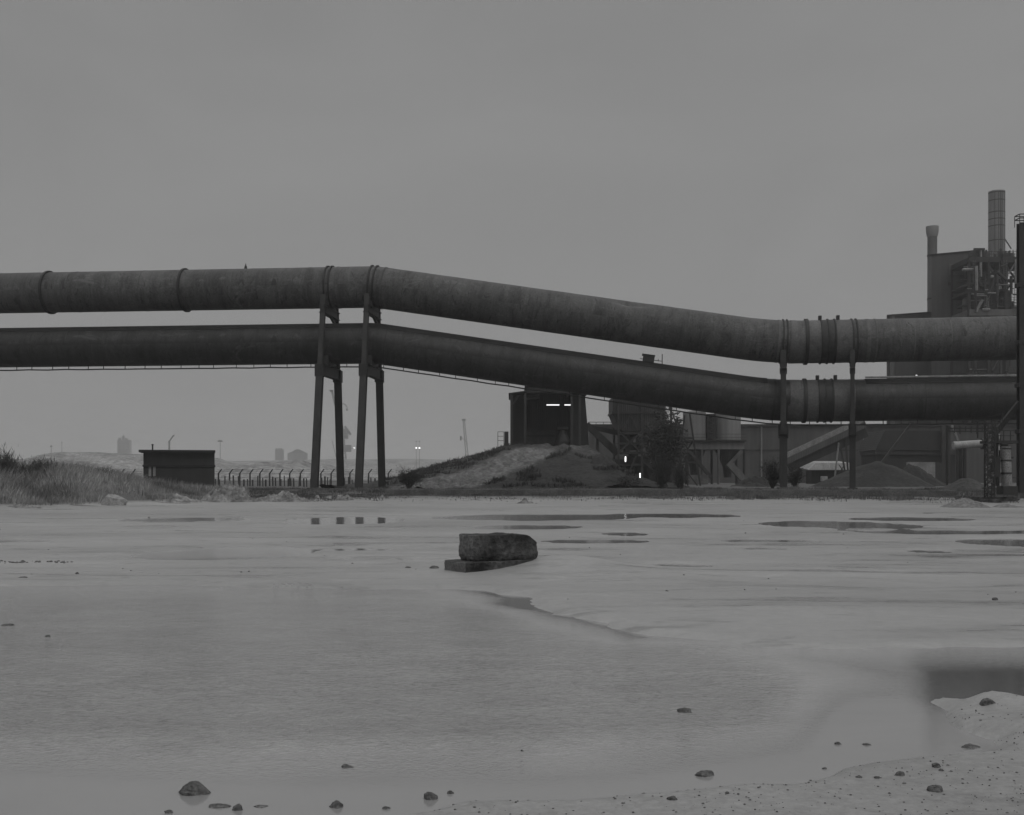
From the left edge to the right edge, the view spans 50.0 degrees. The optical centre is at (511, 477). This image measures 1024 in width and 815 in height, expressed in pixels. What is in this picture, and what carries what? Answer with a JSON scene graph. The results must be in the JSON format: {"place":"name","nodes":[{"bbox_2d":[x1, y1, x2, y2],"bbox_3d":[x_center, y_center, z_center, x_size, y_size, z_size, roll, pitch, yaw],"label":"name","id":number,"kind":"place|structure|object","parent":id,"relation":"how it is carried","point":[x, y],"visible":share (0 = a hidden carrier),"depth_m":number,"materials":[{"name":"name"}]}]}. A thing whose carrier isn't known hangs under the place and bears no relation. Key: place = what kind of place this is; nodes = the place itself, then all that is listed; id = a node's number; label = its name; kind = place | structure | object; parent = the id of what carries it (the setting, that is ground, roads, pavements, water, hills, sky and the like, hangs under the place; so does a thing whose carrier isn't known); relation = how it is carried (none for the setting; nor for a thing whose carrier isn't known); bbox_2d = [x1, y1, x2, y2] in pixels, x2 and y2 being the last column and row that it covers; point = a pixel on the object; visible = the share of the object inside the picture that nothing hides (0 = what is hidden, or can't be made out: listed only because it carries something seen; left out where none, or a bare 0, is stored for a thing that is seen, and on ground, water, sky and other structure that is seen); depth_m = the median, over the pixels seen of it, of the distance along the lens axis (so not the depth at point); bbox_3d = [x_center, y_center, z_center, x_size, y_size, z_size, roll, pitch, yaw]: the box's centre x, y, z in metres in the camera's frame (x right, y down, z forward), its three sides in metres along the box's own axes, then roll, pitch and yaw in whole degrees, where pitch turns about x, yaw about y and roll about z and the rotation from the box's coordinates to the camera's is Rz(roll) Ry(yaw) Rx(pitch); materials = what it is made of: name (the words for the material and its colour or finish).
{"place":"outdoors","nodes":[
{"label":"outdoors","id":0,"kind":"place"},
{"bbox_2d":[12,452,238,475],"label":"spoil hill","id":1,"kind":"structure","parent":0,"point":[128,462],"depth_m":661.38,"materials":[{"name":"grey soil"}]},
{"bbox_2d":[215,460,377,479],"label":"spoil hill","id":2,"kind":"structure","parent":0,"point":[297,466],"depth_m":394.31,"materials":[{"name":"grey soil"}]},
{"bbox_2d":[227,459,446,477],"bbox_3d":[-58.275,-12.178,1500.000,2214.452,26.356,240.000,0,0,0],"label":"sea bank","id":3,"kind":"structure","parent":0,"point":[369,464],"depth_m":1437.94,"materials":[{"name":"grey"}]},
{"bbox_2d":[460,419,467,454],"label":"dock crane","id":4,"kind":"object","parent":3,"relation":"on","point":[463,420],"visible":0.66,"depth_m":1498.43,"materials":[{"name":"grey metal"}]},
{"bbox_2d":[330,390,354,458],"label":"dock crane","id":5,"kind":"object","parent":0,"point":[346,432],"visible":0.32,"depth_m":2095.13,"materials":[{"name":"white metal"}]},
{"bbox_2d":[0,513,1023,814],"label":"pool water","id":6,"kind":"structure","parent":0,"point":[134,699],"depth_m":7.45,"materials":[{"name":"grey liquid"}]},
{"bbox_2d":[179,781,210,795],"bbox_3d":[-1.503,1.479,5.231,0.155,0.075,0.118,0,0,-25],"label":"rock","id":7,"kind":"object","parent":6,"relation":"on","point":[193,788],"visible":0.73,"depth_m":5.19,"materials":[{"name":"stone"}]},
{"bbox_2d":[209,803,230,807],"bbox_3d":[-1.332,1.498,5.011,0.104,0.025,0.071,0,0,0],"label":"rock","id":8,"kind":"object","parent":6,"relation":"on","point":[218,805],"visible":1,"depth_m":4.99,"materials":[{"name":"stone"}]},
{"bbox_2d":[232,803,242,810],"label":"rock","id":9,"kind":"object","parent":6,"relation":"on","point":[237,807],"visible":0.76,"depth_m":4.95,"materials":[{"name":"stone"}]},
{"bbox_2d":[253,805,267,807],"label":"rock","id":10,"kind":"object","parent":6,"relation":"on","point":[259,806],"visible":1,"depth_m":5.00,"materials":[{"name":"stone"}]},
{"bbox_2d":[329,800,342,808],"bbox_3d":[-0.802,1.489,4.995,0.066,0.041,0.045,0,0,0],"label":"rock","id":11,"kind":"object","parent":6,"relation":"on","point":[336,804],"visible":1,"depth_m":4.99,"materials":[{"name":"stone"}]},
{"bbox_2d":[341,764,352,767],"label":"rock","id":12,"kind":"object","parent":6,"relation":"on","point":[346,766],"visible":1,"depth_m":5.67,"materials":[{"name":"stone"}]},
{"bbox_2d":[424,792,437,799],"bbox_3d":[-0.379,1.492,5.127,0.067,0.055,0.049,0,0,0],"label":"rock","id":13,"kind":"object","parent":6,"relation":"on","point":[430,796],"visible":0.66,"depth_m":5.11,"materials":[{"name":"stone"}]},
{"bbox_2d":[677,707,691,712],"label":"rock","id":14,"kind":"object","parent":6,"relation":"on","point":[683,710],"visible":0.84,"depth_m":7.00,"materials":[{"name":"stone"}]},
{"bbox_2d":[695,770,713,776],"bbox_3d":[0.969,1.491,5.526,0.107,0.034,0.064,0,0,0],"label":"rock","id":15,"kind":"object","parent":6,"relation":"on","point":[705,773],"visible":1,"depth_m":5.51,"materials":[{"name":"stone"}]},
{"bbox_2d":[962,744,980,748],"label":"rock","id":16,"kind":"object","parent":6,"relation":"on","point":[970,746],"visible":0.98,"depth_m":6.09,"materials":[{"name":"stone"}]},
{"bbox_2d":[0,480,1023,814],"bbox_3d":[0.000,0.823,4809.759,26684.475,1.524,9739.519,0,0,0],"label":"ground","id":17,"kind":"structure","parent":0,"point":[832,588],"depth_m":16.72,"materials":[{"name":"grey sand"}]},
{"bbox_2d":[0,442,25,478],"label":"bush","id":18,"kind":"object","parent":17,"relation":"on","point":[6,462],"visible":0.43,"depth_m":59.97,"materials":[{"name":"grey plant"}]},
{"bbox_2d":[8,504,41,508],"bbox_3d":[-23.755,1.605,53.000,4.065,0.661,1.936,0,0,0],"label":"rubble heap","id":19,"kind":"object","parent":17,"relation":"on","point":[24,506],"visible":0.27,"depth_m":52.78,"materials":[{"name":"grey stone"}]},
{"bbox_2d":[19,454,79,477],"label":"bush","id":20,"kind":"object","parent":17,"relation":"on","point":[34,466],"visible":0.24,"depth_m":65.62,"materials":[{"name":"grey plant"}]},
{"bbox_2d":[85,465,114,476],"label":"bush","id":21,"kind":"object","parent":17,"relation":"on","point":[101,470],"visible":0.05,"depth_m":72.22,"materials":[{"name":"grey plant"}]},
{"bbox_2d":[101,494,127,505],"bbox_3d":[-20.999,1.222,58.055,1.352,0.694,0.890,0,0,0],"label":"boulder","id":22,"kind":"object","parent":17,"relation":"on","point":[112,500],"visible":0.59,"depth_m":57.67,"materials":[{"name":"stone"}]},
{"bbox_2d":[117,436,131,453],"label":"building","id":23,"kind":"structure","parent":17,"relation":"on","point":[124,444],"depth_m":2700.00,"materials":[{"name":"grey concrete"}]},
{"bbox_2d":[0,458,252,505],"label":"scrub","id":24,"kind":"object","parent":17,"relation":"on","point":[53,481],"visible":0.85,"depth_m":62.57,"materials":[{"name":"grey plant"}]},
{"bbox_2d":[139,444,214,486],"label":"hut","id":25,"kind":"object","parent":17,"relation":"on","point":[196,467],"visible":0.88,"depth_m":128.11,"materials":[{"name":"black paint"}]},
{"bbox_2d":[155,493,201,502],"bbox_3d":[-19.650,1.376,64.000,3.864,0.971,2.208,0,0,0],"label":"rubble heap","id":26,"kind":"object","parent":17,"relation":"on","point":[176,497],"visible":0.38,"depth_m":63.63,"materials":[{"name":"grey stone"}]},
{"bbox_2d":[200,481,260,501],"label":"rubble heap","id":27,"kind":"object","parent":17,"relation":"on","point":[227,491],"visible":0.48,"depth_m":65.56,"materials":[{"name":"grey stone"}]},
{"bbox_2d":[112,469,391,486],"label":"security fence","id":28,"kind":"object","parent":17,"relation":"on","point":[280,481],"visible":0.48,"depth_m":135.89,"materials":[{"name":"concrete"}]},
{"bbox_2d":[275,448,283,459],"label":"building","id":29,"kind":"structure","parent":17,"relation":"on","point":[279,453],"depth_m":2500.00,"materials":[{"name":"grey concrete"}]},
{"bbox_2d":[258,490,311,501],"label":"rubble heap","id":30,"kind":"object","parent":17,"relation":"on","point":[284,496],"visible":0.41,"depth_m":66.57,"materials":[{"name":"grey stone"}]},
{"bbox_2d":[288,449,307,459],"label":"building","id":31,"kind":"structure","parent":17,"relation":"on","point":[297,454],"depth_m":2400.00,"materials":[{"name":"grey concrete"}]},
{"bbox_2d":[307,265,346,489],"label":"pipe trestle","id":32,"kind":"object","parent":17,"relation":"on","point":[323,365],"visible":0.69,"depth_m":98.13,"materials":[{"name":"metal"}]},
{"bbox_2d":[0,323,1015,425],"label":"gas pipe","id":33,"kind":"object","parent":32,"relation":"on","point":[647,380],"visible":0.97,"depth_m":97.58,"materials":[{"name":"metal"}]},
{"bbox_2d":[0,263,1015,364],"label":"gas pipe","id":34,"kind":"object","parent":32,"relation":"on","point":[827,341],"visible":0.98,"depth_m":97.55,"materials":[{"name":"metal"}]},
{"bbox_2d":[331,494,361,500],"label":"rubble heap","id":35,"kind":"object","parent":17,"relation":"on","point":[342,497],"visible":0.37,"depth_m":68.75,"materials":[{"name":"grey stone"}]},
{"bbox_2d":[351,265,388,489],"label":"pipe trestle","id":36,"kind":"object","parent":17,"relation":"on","point":[367,364],"visible":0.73,"depth_m":97.61,"materials":[{"name":"metal"}]},
{"bbox_2d":[395,465,426,488],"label":"bush","id":37,"kind":"object","parent":17,"relation":"on","point":[405,479],"visible":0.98,"depth_m":103.86,"materials":[{"name":"black plant"}]},
{"bbox_2d":[444,559,532,572],"bbox_3d":[-0.346,1.406,17.251,1.264,0.245,0.737,0,0,-30],"label":"concrete slab","id":38,"kind":"object","parent":17,"relation":"on","point":[460,565],"depth_m":16.88,"materials":[{"name":"grey concrete"}]},
{"bbox_2d":[459,532,537,560],"bbox_3d":[-0.219,1.092,17.304,1.171,0.445,0.563,0,0,-27],"label":"concrete block","id":39,"kind":"object","parent":38,"relation":"on","point":[498,546],"depth_m":17.06,"materials":[{"name":"grey concrete"}]},
{"bbox_2d":[319,443,693,488],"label":"earth mound","id":40,"kind":"object","parent":17,"relation":"on","point":[507,464],"visible":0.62,"depth_m":122.79,"materials":[{"name":"grey soil"}]},
{"bbox_2d":[497,431,507,446],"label":"guard rail","id":41,"kind":"object","parent":40,"relation":"on","point":[505,436],"visible":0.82,"depth_m":151.00,"materials":[{"name":"metal"}]},
{"bbox_2d":[386,441,639,487],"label":"mound undergrowth","id":42,"kind":"object","parent":40,"relation":"on","point":[530,474],"visible":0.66,"depth_m":124.13,"materials":[{"name":"black plant"}]},
{"bbox_2d":[509,386,588,445],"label":"tipping shed","id":43,"kind":"structure","parent":40,"relation":"on","point":[539,417],"depth_m":156.50,"materials":[{"name":"paint"}]},
{"bbox_2d":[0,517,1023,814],"bbox_3d":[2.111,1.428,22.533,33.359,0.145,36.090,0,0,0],"label":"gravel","id":44,"kind":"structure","parent":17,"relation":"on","point":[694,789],"depth_m":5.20,"materials":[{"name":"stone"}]},
{"bbox_2d":[517,498,537,503],"bbox_3d":[0.874,1.518,62.000,2.327,0.786,1.330,0,0,0],"label":"rubble heap","id":45,"kind":"object","parent":17,"relation":"on","point":[524,501],"visible":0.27,"depth_m":61.75,"materials":[{"name":"grey stone"}]},
{"bbox_2d":[590,453,620,486],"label":"spoil heap","id":46,"kind":"object","parent":17,"relation":"on","point":[601,459],"visible":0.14,"depth_m":128.87,"materials":[{"name":"grey soil"}]},
{"bbox_2d":[587,422,635,455],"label":"conveyor","id":47,"kind":"object","parent":17,"relation":"on","point":[594,431],"visible":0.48,"depth_m":167.50,"materials":[{"name":"metal"}]},
{"bbox_2d":[612,472,648,487],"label":"bush","id":48,"kind":"object","parent":17,"relation":"on","point":[626,483],"visible":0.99,"depth_m":105.77,"materials":[{"name":"grey plant"}]},
{"bbox_2d":[608,398,687,483],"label":"loading hopper","id":49,"kind":"object","parent":17,"relation":"on","point":[625,419],"visible":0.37,"depth_m":165.00,"materials":[{"name":"paint"}]},
{"bbox_2d":[651,446,674,488],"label":"bush","id":50,"kind":"object","parent":17,"relation":"on","point":[662,476],"visible":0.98,"depth_m":93.80,"materials":[{"name":"black plant"}]},
{"bbox_2d":[635,407,695,478],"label":"bush","id":51,"kind":"object","parent":17,"relation":"on","point":[666,439],"visible":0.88,"depth_m":145.22,"materials":[{"name":"plant"}]},
{"bbox_2d":[385,490,956,495],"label":"kerb beam","id":52,"kind":"structure","parent":17,"relation":"on","point":[732,492],"depth_m":75.28,"materials":[{"name":"grey concrete"}]},
{"bbox_2d":[667,796,677,800],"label":"rock","id":53,"kind":"object","parent":17,"relation":"on","point":[674,798],"visible":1,"depth_m":4.97,"materials":[{"name":"stone"}]},
{"bbox_2d":[670,458,689,488],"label":"bush","id":54,"kind":"object","parent":17,"relation":"on","point":[679,478],"visible":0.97,"depth_m":92.36,"materials":[{"name":"black plant"}]},
{"bbox_2d":[679,414,700,485],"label":"lattice pylon","id":55,"kind":"object","parent":17,"relation":"on","point":[690,444],"visible":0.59,"depth_m":149.89,"materials":[{"name":"metal"}]},
{"bbox_2d":[679,410,746,484],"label":"silo","id":56,"kind":"object","parent":17,"relation":"on","point":[721,437],"visible":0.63,"depth_m":172.13,"materials":[{"name":"metal"}]},
{"bbox_2d":[730,475,778,486],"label":"ore heap","id":57,"kind":"object","parent":17,"relation":"on","point":[754,481],"visible":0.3,"depth_m":126.98,"materials":[{"name":"grey gravel"}]},
{"bbox_2d":[758,455,787,488],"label":"bush","id":58,"kind":"object","parent":17,"relation":"on","point":[772,478],"visible":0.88,"depth_m":99.84,"materials":[{"name":"black plant"}]},
{"bbox_2d":[777,319,789,488],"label":"pipe trestle","id":59,"kind":"object","parent":17,"relation":"on","point":[783,431],"visible":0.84,"depth_m":94.73,"materials":[{"name":"metal"}]},
{"bbox_2d":[787,465,805,486],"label":"bush","id":60,"kind":"object","parent":17,"relation":"on","point":[794,479],"visible":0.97,"depth_m":98.88,"materials":[{"name":"plant"}]},
{"bbox_2d":[588,422,1015,482],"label":"works hall","id":61,"kind":"structure","parent":17,"relation":"on","point":[761,445],"depth_m":215.00,"materials":[{"name":"metal"}]},
{"bbox_2d":[820,476,827,480],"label":"white tank","id":62,"kind":"object","parent":17,"relation":"on","point":[822,478],"visible":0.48,"depth_m":176.00,"materials":[{"name":"paint"}]},
{"bbox_2d":[800,461,848,483],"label":"flat shelter","id":63,"kind":"object","parent":17,"relation":"on","point":[818,469],"visible":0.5,"depth_m":184.00,"materials":[{"name":"white paint"}]},
{"bbox_2d":[787,421,867,475],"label":"conveyor","id":64,"kind":"object","parent":17,"relation":"on","point":[820,447],"visible":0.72,"depth_m":169.85,"materials":[{"name":"metal"}]},
{"bbox_2d":[847,318,858,488],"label":"pipe trestle","id":65,"kind":"object","parent":17,"relation":"on","point":[853,357],"visible":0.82,"depth_m":93.99,"materials":[{"name":"metal"}]},
{"bbox_2d":[811,461,934,486],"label":"ore heap","id":66,"kind":"object","parent":17,"relation":"on","point":[876,474],"visible":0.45,"depth_m":124.61,"materials":[{"name":"grey gravel"}]},
{"bbox_2d":[881,422,913,462],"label":"strut","id":67,"kind":"object","parent":17,"relation":"on","point":[895,444],"visible":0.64,"depth_m":157.84,"materials":[{"name":"metal"}]},
{"bbox_2d":[895,771,904,775],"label":"rock","id":68,"kind":"object","parent":17,"relation":"on","point":[900,773],"visible":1,"depth_m":5.41,"materials":[{"name":"stone"}]},
{"bbox_2d":[858,426,955,483],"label":"lean to","id":69,"kind":"object","parent":17,"relation":"on","point":[918,446],"visible":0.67,"depth_m":196.40,"materials":[{"name":"metal"}]},
{"bbox_2d":[906,462,941,481],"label":"retaining wall","id":70,"kind":"structure","parent":17,"relation":"on","point":[934,469],"depth_m":168.00,"materials":[{"name":"concrete"}]},
{"bbox_2d":[903,463,945,485],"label":"ore heap","id":71,"kind":"object","parent":17,"relation":"on","point":[922,474],"visible":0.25,"depth_m":138.21,"materials":[{"name":"grey gravel"}]},
{"bbox_2d":[926,225,938,311],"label":"chimney","id":72,"kind":"object","parent":17,"relation":"on","point":[932,231],"visible":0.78,"depth_m":254.20,"materials":[{"name":"metal"}]},
{"bbox_2d":[926,785,942,791],"bbox_3d":[1.986,1.467,5.156,0.084,0.047,0.053,0,0,0],"label":"rock","id":73,"kind":"object","parent":17,"relation":"on","point":[934,788],"visible":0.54,"depth_m":5.14,"materials":[{"name":"stone"}]},
{"bbox_2d":[932,763,940,767],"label":"rock","id":74,"kind":"object","parent":17,"relation":"on","point":[935,765],"visible":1,"depth_m":5.57,"materials":[{"name":"stone"}]},
{"bbox_2d":[887,308,1015,423],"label":"works hall","id":75,"kind":"structure","parent":17,"relation":"on","point":[921,368],"depth_m":241.00,"materials":[{"name":"metal"}]},
{"bbox_2d":[931,250,990,423],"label":"plant block","id":76,"kind":"structure","parent":17,"relation":"on","point":[941,282],"depth_m":235.00,"materials":[{"name":"paint"}]},
{"bbox_2d":[939,478,990,491],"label":"sand heap","id":77,"kind":"object","parent":17,"relation":"on","point":[963,484],"visible":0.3,"depth_m":83.06,"materials":[{"name":"grey sand"}]},
{"bbox_2d":[941,498,991,507],"bbox_3d":[22.324,1.477,54.000,3.789,0.975,3.248,0,0,0],"label":"sand heap","id":78,"kind":"object","parent":17,"relation":"on","point":[965,503],"visible":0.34,"depth_m":53.44,"materials":[{"name":"grey sand"}]},
{"bbox_2d":[951,425,985,480],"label":"pipe stand","id":79,"kind":"object","parent":17,"relation":"on","point":[959,446],"visible":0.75,"depth_m":117.87,"materials":[{"name":"white paint"}]},
{"bbox_2d":[946,425,993,487],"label":"pipe bridge","id":80,"kind":"structure","parent":17,"relation":"on","point":[948,428],"depth_m":107.94,"materials":[{"name":"metal"}]},
{"bbox_2d":[951,248,1015,422],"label":"plant structure","id":81,"kind":"object","parent":17,"relation":"on","point":[985,296],"visible":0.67,"depth_m":225.63,"materials":[{"name":"paint"}]},
{"bbox_2d":[979,698,994,705],"bbox_3d":[3.006,1.419,6.936,0.118,0.062,0.078,0,0,0],"label":"rock","id":82,"kind":"object","parent":17,"relation":"on","point":[985,701],"visible":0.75,"depth_m":6.90,"materials":[{"name":"stone"}]},
{"bbox_2d":[970,412,1019,502],"bbox_3d":[28.623,-1.160,64.700,2.495,5.421,3.200,0,0,0],"label":"gas machine","id":83,"kind":"object","parent":17,"relation":"on","point":[996,467],"visible":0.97,"depth_m":64.03,"materials":[{"name":"metal"}]},
{"bbox_2d":[988,190,1011,288],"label":"chimney","id":84,"kind":"object","parent":17,"relation":"on","point":[996,221],"visible":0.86,"depth_m":263.38,"materials":[{"name":"metal"}]},
{"bbox_2d":[993,504,1023,507],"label":"sand heap","id":85,"kind":"object","parent":17,"relation":"on","point":[1005,506],"visible":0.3,"depth_m":53.67,"materials":[{"name":"grey sand"}]},
{"bbox_2d":[996,214,1023,497],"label":"steel column","id":86,"kind":"structure","parent":17,"relation":"on","point":[1017,407],"depth_m":69.81,"materials":[{"name":"metal"}]},
{"bbox_2d":[0,0,1023,460],"label":"sky","id":87,"kind":"structure","parent":0,"point":[761,159],"materials":[{"name":"grey"}]},
{"bbox_2d":[200,485,1020,502],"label":"grass","id":88,"kind":"structure","parent":0,"point":[311,494],"depth_m":76.31,"materials":[{"name":"grey plant"}]}
]}

